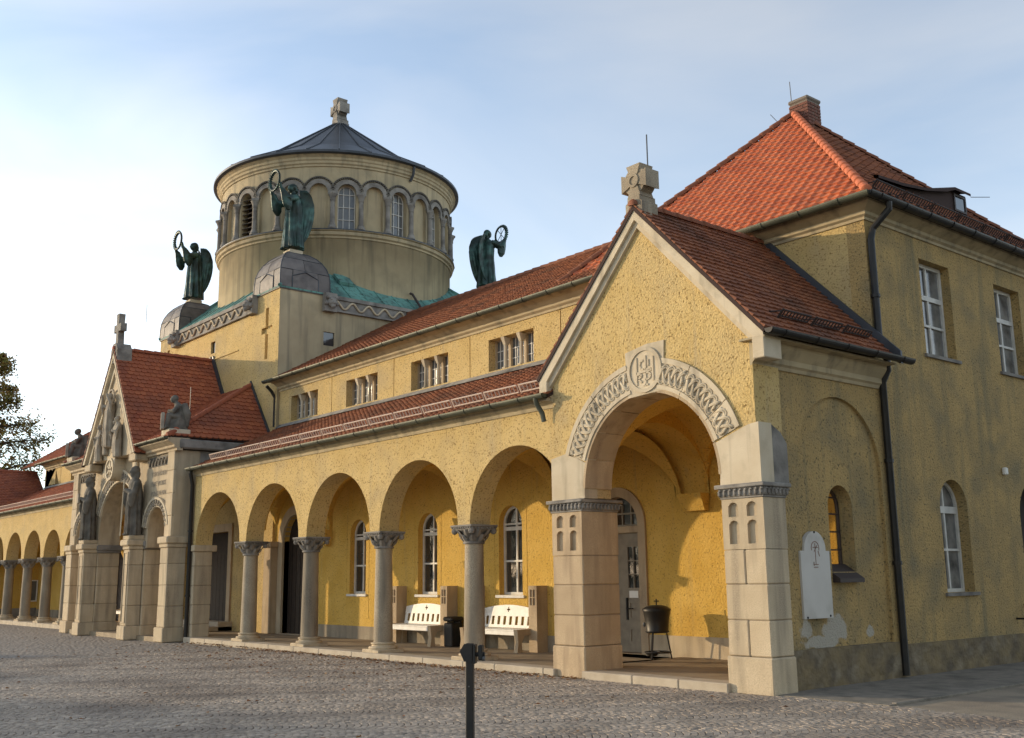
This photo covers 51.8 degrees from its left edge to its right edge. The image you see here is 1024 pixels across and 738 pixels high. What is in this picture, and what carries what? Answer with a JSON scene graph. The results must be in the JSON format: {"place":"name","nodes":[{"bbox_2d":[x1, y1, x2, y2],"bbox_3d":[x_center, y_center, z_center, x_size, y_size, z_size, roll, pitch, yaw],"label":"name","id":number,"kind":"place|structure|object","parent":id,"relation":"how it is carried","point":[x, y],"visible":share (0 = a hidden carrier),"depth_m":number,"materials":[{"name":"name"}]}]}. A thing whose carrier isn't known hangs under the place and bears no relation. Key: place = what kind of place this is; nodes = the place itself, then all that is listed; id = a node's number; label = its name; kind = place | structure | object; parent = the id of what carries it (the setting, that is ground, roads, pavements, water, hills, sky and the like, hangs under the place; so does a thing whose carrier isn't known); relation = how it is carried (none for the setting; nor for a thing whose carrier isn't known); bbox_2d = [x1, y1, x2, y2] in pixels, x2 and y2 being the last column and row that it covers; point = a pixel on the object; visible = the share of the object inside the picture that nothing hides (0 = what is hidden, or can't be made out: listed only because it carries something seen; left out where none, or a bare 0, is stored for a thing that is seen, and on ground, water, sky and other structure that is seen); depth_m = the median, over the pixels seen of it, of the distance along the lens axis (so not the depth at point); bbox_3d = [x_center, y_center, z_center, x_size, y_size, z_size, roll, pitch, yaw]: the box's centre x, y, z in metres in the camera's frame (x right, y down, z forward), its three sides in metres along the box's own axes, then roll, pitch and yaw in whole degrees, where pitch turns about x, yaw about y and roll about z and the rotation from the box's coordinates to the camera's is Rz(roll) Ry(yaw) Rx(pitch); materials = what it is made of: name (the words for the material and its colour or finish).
{"place":"outdoors","nodes":[
{"label":"outdoors","id":0,"kind":"place"},
{"bbox_2d":[0,469,43,506],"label":"roof","id":1,"kind":"object","parent":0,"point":[15,485],"visible":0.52,"depth_m":51.63,"materials":[{"name":"red tile"}]},
{"bbox_2d":[0,624,1023,737],"bbox_3d":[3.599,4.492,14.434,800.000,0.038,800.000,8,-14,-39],"label":"plaza","id":2,"kind":"structure","parent":0,"point":[76,685],"depth_m":13.97,"materials":[{"name":"grey stone"}]},
{"bbox_2d":[0,351,57,480],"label":"broadleaf tree","id":3,"kind":"object","parent":2,"relation":"on","point":[7,395],"visible":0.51,"depth_m":59.77,"materials":[{"name":"green plant"}]},
{"bbox_2d":[0,432,124,628],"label":"arcade wing","id":4,"kind":"structure","parent":2,"relation":"on","point":[35,529],"depth_m":44.06,"materials":[{"name":"yellow paint"}]},
{"bbox_2d":[31,580,37,601],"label":"notice board","id":5,"kind":"object","parent":4,"relation":"attached to","point":[34,588],"visible":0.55,"depth_m":50.02,"materials":[{"name":"white paint"}]},
{"bbox_2d":[116,609,119,621],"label":"bench","id":6,"kind":"object","parent":4,"relation":"on","point":[117,611],"visible":0.04,"depth_m":40.63,"materials":[{"name":"white paint"}]},
{"bbox_2d":[116,553,122,620],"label":"door","id":7,"kind":"structure","parent":4,"relation":"in","point":[120,568],"depth_m":42.49,"materials":[{"name":"brown wood"}]},
{"bbox_2d":[59,308,269,642],"bbox_3d":[-11.569,3.292,34.350,3.666,10.850,9.627,8,-14,-39],"label":"entrance portal","id":8,"kind":"object","parent":2,"relation":"on","point":[140,388],"visible":0.91,"depth_m":32.84,"materials":[{"name":"stone"}]},
{"bbox_2d":[65,428,88,457],"bbox_3d":[-15.279,2.612,37.169,0.829,1.029,0.640,3,-12,-20],"label":"seated statue","id":9,"kind":"object","parent":8,"relation":"on","point":[78,445],"visible":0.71,"depth_m":36.92,"materials":[{"name":"stone"}]},
{"bbox_2d":[77,477,96,539],"bbox_3d":[-14.039,4.603,34.810,0.647,2.099,0.862,6,-13,-31],"label":"standing statue","id":10,"kind":"object","parent":8,"relation":"on","point":[87,502],"visible":0.99,"depth_m":34.60,"materials":[{"name":"stone"}]},
{"bbox_2d":[119,466,142,535],"bbox_3d":[-11.438,3.972,31.783,0.606,2.099,0.867,6,-13,-31],"label":"standing statue","id":11,"kind":"object","parent":8,"relation":"on","point":[132,499],"visible":0.98,"depth_m":31.57,"materials":[{"name":"stone"}]},
{"bbox_2d":[160,395,190,429],"bbox_3d":[-9.801,1.270,30.730,0.829,1.029,0.640,3,-12,-20],"label":"seated statue","id":12,"kind":"object","parent":8,"relation":"on","point":[178,415],"visible":0.97,"depth_m":30.51,"materials":[{"name":"stone"}]},
{"bbox_2d":[158,97,458,633],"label":"rotunda","id":13,"kind":"structure","parent":2,"relation":"on","point":[377,252],"depth_m":36.30,"materials":[{"name":"paint"}]},
{"bbox_2d":[173,230,212,299],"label":"angel statue","id":14,"kind":"object","parent":13,"relation":"on","point":[199,264],"visible":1,"depth_m":40.40,"materials":[{"name":"green metal"}]},
{"bbox_2d":[268,169,314,250],"bbox_3d":[-7.261,-5.169,34.672,1.372,2.659,0.972,8,-14,-39],"label":"angel statue","id":15,"kind":"object","parent":13,"relation":"on","point":[299,218],"visible":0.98,"depth_m":34.47,"materials":[{"name":"green metal"}]},
{"bbox_2d":[323,332,333,345],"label":"window","id":16,"kind":"structure","parent":13,"relation":"in","point":[328,338],"depth_m":33.87,"materials":[{"name":"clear glass"}]},
{"bbox_2d":[337,187,354,228],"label":"window","id":17,"kind":"structure","parent":13,"relation":"in","point":[346,195],"depth_m":36.44,"materials":[{"name":"grey glass"}]},
{"bbox_2d":[391,194,402,236],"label":"window","id":18,"kind":"structure","parent":13,"relation":"in","point":[397,203],"depth_m":37.28,"materials":[{"name":"grey glass"}]},
{"bbox_2d":[432,214,434,246],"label":"window","id":19,"kind":"structure","parent":13,"relation":"in","point":[433,218],"depth_m":38.87,"materials":[{"name":"grey glass"}]},
{"bbox_2d":[469,225,507,287],"bbox_3d":[-0.894,-4.281,39.572,1.372,2.659,0.972,8,-14,-39],"label":"angel statue","id":20,"kind":"object","parent":13,"relation":"on","point":[481,253],"visible":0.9,"depth_m":39.29,"materials":[{"name":"green metal"}]},
{"bbox_2d":[1,636,787,737],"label":"fallen leaves","id":21,"kind":"object","parent":2,"relation":"on","point":[409,663],"visible":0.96,"depth_m":20.06,"materials":[{"name":"brown plant"}]},
{"bbox_2d":[183,242,683,676],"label":"arcade wing","id":22,"kind":"structure","parent":2,"relation":"on","point":[386,475],"depth_m":24.95,"materials":[{"name":"yellow paint"}]},
{"bbox_2d":[209,523,233,620],"bbox_3d":[-10.130,6.849,34.965,0.360,3.225,4.300,8,-14,-39],"label":"door","id":23,"kind":"structure","parent":22,"relation":"in","point":[221,572],"depth_m":34.31,"materials":[{"name":"brown wood"}]},
{"bbox_2d":[287,518,302,633],"bbox_3d":[-6.091,5.915,30.421,0.090,3.395,1.500,8,-14,-39],"label":"door","id":24,"kind":"structure","parent":22,"relation":"in","point":[295,568],"depth_m":30.59,"materials":[{"name":"brown wood"}]},
{"bbox_2d":[297,391,317,418],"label":"window","id":25,"kind":"structure","parent":22,"relation":"in","point":[307,405],"depth_m":31.35,"materials":[{"name":"stone"}]},
{"bbox_2d":[346,520,366,595],"bbox_3d":[-4.021,4.999,27.919,0.250,2.000,0.960,8,-14,-39],"label":"window","id":26,"kind":"structure","parent":22,"relation":"in","point":[360,543],"depth_m":28.08,"materials":[{"name":"clear glass"}]},
{"bbox_2d":[352,375,377,405],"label":"window","id":27,"kind":"structure","parent":22,"relation":"in","point":[364,390],"depth_m":28.96,"materials":[{"name":"stone"}]},
{"bbox_2d":[393,603,442,646],"bbox_3d":[-2.242,6.026,24.898,0.633,0.940,1.960,8,-14,-39],"label":"bench","id":28,"kind":"object","parent":22,"relation":"on","point":[420,624],"visible":0.78,"depth_m":24.98,"materials":[{"name":"white paint"}]},
{"bbox_2d":[414,514,438,596],"bbox_3d":[-1.986,4.501,25.527,0.250,2.000,0.960,8,-14,-39],"label":"window","id":29,"kind":"structure","parent":22,"relation":"in","point":[430,524],"depth_m":25.67,"materials":[{"name":"white glass"}]},
{"bbox_2d":[417,355,447,389],"bbox_3d":[-1.959,0.091,26.402,0.320,0.750,1.600,8,-14,-39],"label":"window","id":30,"kind":"structure","parent":22,"relation":"in","point":[432,372],"depth_m":26.56,"materials":[{"name":"stone"}]},
{"bbox_2d":[443,616,462,646],"bbox_3d":[-1.337,5.970,23.951,0.360,0.660,0.340,8,-14,-39],"label":"litter bin","id":31,"kind":"object","parent":22,"relation":"on","point":[452,637],"visible":0.96,"depth_m":23.83,"materials":[{"name":"metal"}]},
{"bbox_2d":[460,605,530,652],"bbox_3d":[-0.278,5.545,22.588,0.633,0.940,1.960,8,-14,-39],"label":"bench","id":32,"kind":"object","parent":22,"relation":"on","point":[502,611],"visible":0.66,"depth_m":22.57,"materials":[{"name":"white paint"}]},
{"bbox_2d":[495,506,524,597],"bbox_3d":[0.024,4.008,23.165,0.250,2.000,0.960,8,-14,-39],"label":"window","id":33,"kind":"structure","parent":22,"relation":"in","point":[513,570],"depth_m":23.29,"materials":[{"name":"white glass"}]},
{"bbox_2d":[495,331,533,369],"bbox_3d":[0.076,-0.408,24.010,0.320,0.750,1.600,8,-14,-39],"label":"window","id":34,"kind":"structure","parent":22,"relation":"in","point":[519,349],"depth_m":24.16,"materials":[{"name":"stone"}]},
{"bbox_2d":[460,643,484,737],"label":"barrier post","id":35,"kind":"object","parent":2,"relation":"on","point":[470,654],"visible":1,"depth_m":9.60,"materials":[{"name":"metal"}]},
{"bbox_2d":[536,134,915,695],"bbox_3d":[2.797,0.924,18.906,3.860,9.250,7.565,8,-14,-39],"label":"gabled porch","id":36,"kind":"object","parent":2,"relation":"on","point":[718,392],"visible":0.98,"depth_m":17.05,"materials":[{"name":"paint"}]},
{"bbox_2d":[617,498,641,652],"bbox_3d":[2.307,4.202,21.637,0.142,3.110,1.160,8,-14,-39],"label":"door","id":37,"kind":"structure","parent":36,"relation":"in","point":[628,565],"depth_m":21.54,"materials":[{"name":"grey wood"}]},
{"bbox_2d":[642,599,672,659],"bbox_3d":[2.724,4.871,19.752,0.540,1.092,0.540,8,-14,-39],"label":"cauldron stand","id":38,"kind":"object","parent":36,"relation":"on","point":[656,616],"visible":1,"depth_m":19.60,"materials":[{"name":"metal"}]},
{"bbox_2d":[798,531,833,618],"bbox_3d":[4.494,3.044,15.615,0.730,1.273,0.083,8,-14,-39],"label":"memorial tablet","id":39,"kind":"object","parent":36,"relation":"attached to","point":[815,580],"visible":1,"depth_m":15.58,"materials":[{"name":"white stone"}]},
{"bbox_2d":[828,490,864,582],"bbox_3d":[5.070,2.563,16.406,0.660,1.490,0.420,8,-14,-39],"label":"window","id":40,"kind":"structure","parent":36,"relation":"in","point":[854,576],"depth_m":16.42,"materials":[{"name":"grey"}]},
{"bbox_2d":[556,82,1023,676],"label":"corner house","id":41,"kind":"structure","parent":2,"relation":"on","point":[926,278],"depth_m":19.10,"materials":[{"name":"paint"}]},
{"bbox_2d":[919,264,961,364],"bbox_3d":[7.748,-1.040,19.369,1.240,1.840,0.280,8,-14,-39],"label":"window","id":42,"kind":"structure","parent":41,"relation":"in","point":[930,281],"depth_m":19.57,"materials":[{"name":"white glass"}]},
{"bbox_2d":[940,482,980,595],"bbox_3d":[7.731,2.960,18.534,1.120,2.010,0.300,8,-14,-39],"label":"window","id":43,"kind":"structure","parent":41,"relation":"in","point":[948,505],"depth_m":18.74,"materials":[{"name":"white glass"}]},
{"bbox_2d":[993,289,1023,379],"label":"window","id":44,"kind":"structure","parent":41,"relation":"in","point":[1004,319],"depth_m":21.37,"materials":[{"name":"white glass"}]},
{"bbox_2d":[1020,489,1023,547],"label":"window","id":45,"kind":"structure","parent":41,"relation":"in","point":[1022,496],"depth_m":20.82,"materials":[{"name":"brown wood"}]},
{"bbox_2d":[0,0,1023,487],"label":"sky","id":46,"kind":"structure","parent":0,"point":[120,120],"materials":[{"name":"blue"}]},
{"bbox_2d":[778,662,1023,705],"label":"footpath","id":47,"kind":"structure","parent":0,"point":[888,692],"depth_m":15.32,"materials":[{"name":"concrete"}]},
{"bbox_2d":[900,686,1023,719],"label":"road","id":48,"kind":"structure","parent":0,"point":[1006,703],"depth_m":13.34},
{"bbox_2d":[892,682,1023,705],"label":"kerb","id":49,"kind":"structure","parent":48,"relation":"on","point":[918,700],"depth_m":14.22,"materials":[{"name":"stone"}]}
]}

